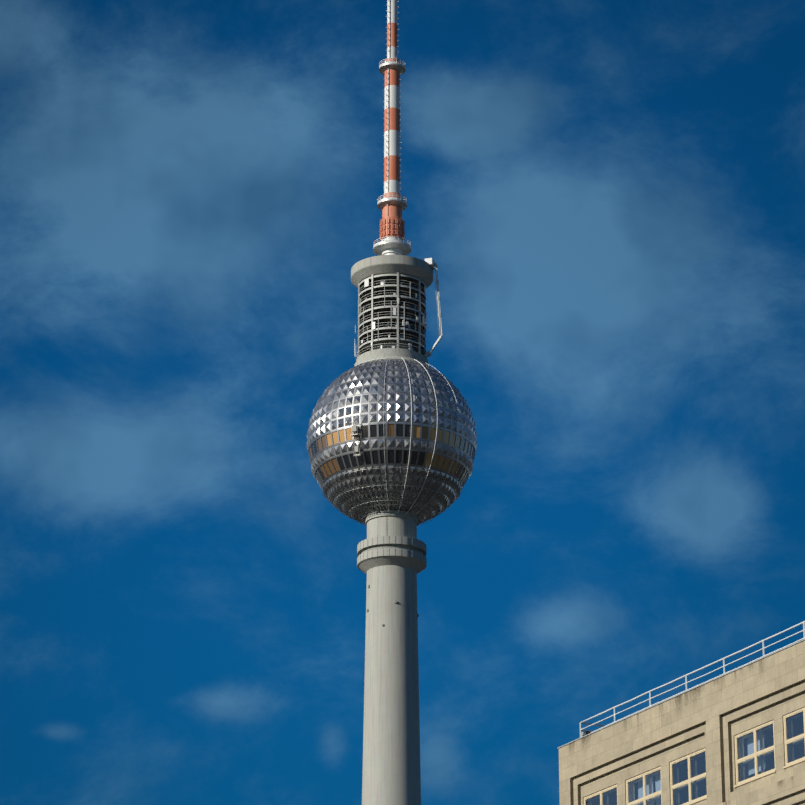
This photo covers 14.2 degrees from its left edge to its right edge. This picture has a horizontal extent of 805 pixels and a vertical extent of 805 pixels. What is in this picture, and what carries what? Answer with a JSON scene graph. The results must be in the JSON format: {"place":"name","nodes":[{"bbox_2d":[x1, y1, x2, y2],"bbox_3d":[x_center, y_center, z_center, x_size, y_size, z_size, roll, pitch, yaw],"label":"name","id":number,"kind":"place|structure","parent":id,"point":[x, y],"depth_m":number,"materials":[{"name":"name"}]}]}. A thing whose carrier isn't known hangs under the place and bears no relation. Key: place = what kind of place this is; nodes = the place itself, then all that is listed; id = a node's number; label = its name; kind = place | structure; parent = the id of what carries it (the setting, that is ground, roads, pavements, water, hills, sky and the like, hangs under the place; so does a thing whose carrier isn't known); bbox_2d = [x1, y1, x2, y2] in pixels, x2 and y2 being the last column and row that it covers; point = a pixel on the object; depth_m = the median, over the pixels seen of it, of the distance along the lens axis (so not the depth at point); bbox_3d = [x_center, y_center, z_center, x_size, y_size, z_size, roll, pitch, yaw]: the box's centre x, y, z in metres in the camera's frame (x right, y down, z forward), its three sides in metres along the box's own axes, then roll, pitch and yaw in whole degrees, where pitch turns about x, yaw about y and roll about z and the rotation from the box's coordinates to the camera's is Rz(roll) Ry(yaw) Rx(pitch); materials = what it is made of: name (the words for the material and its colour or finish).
{"place":"outdoors","nodes":[
{"label":"outdoors","id":0,"kind":"place"},
{"bbox_2d":[306,0,477,804],"bbox_3d":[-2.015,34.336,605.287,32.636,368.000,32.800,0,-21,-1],"label":"television tower","id":1,"kind":"structure","parent":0,"point":[392,445],"depth_m":603.72,"materials":[{"name":"concrete"}]},
{"bbox_2d":[0,0,804,804],"label":"sky","id":2,"kind":"structure","parent":0,"point":[606,198],"materials":[{"name":"blue"}]},
{"bbox_2d":[557,621,804,804],"bbox_3d":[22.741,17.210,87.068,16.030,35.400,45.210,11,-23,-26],"label":"office block","id":3,"kind":"structure","parent":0,"point":[735,736],"depth_m":98.76,"materials":[{"name":"stone"}]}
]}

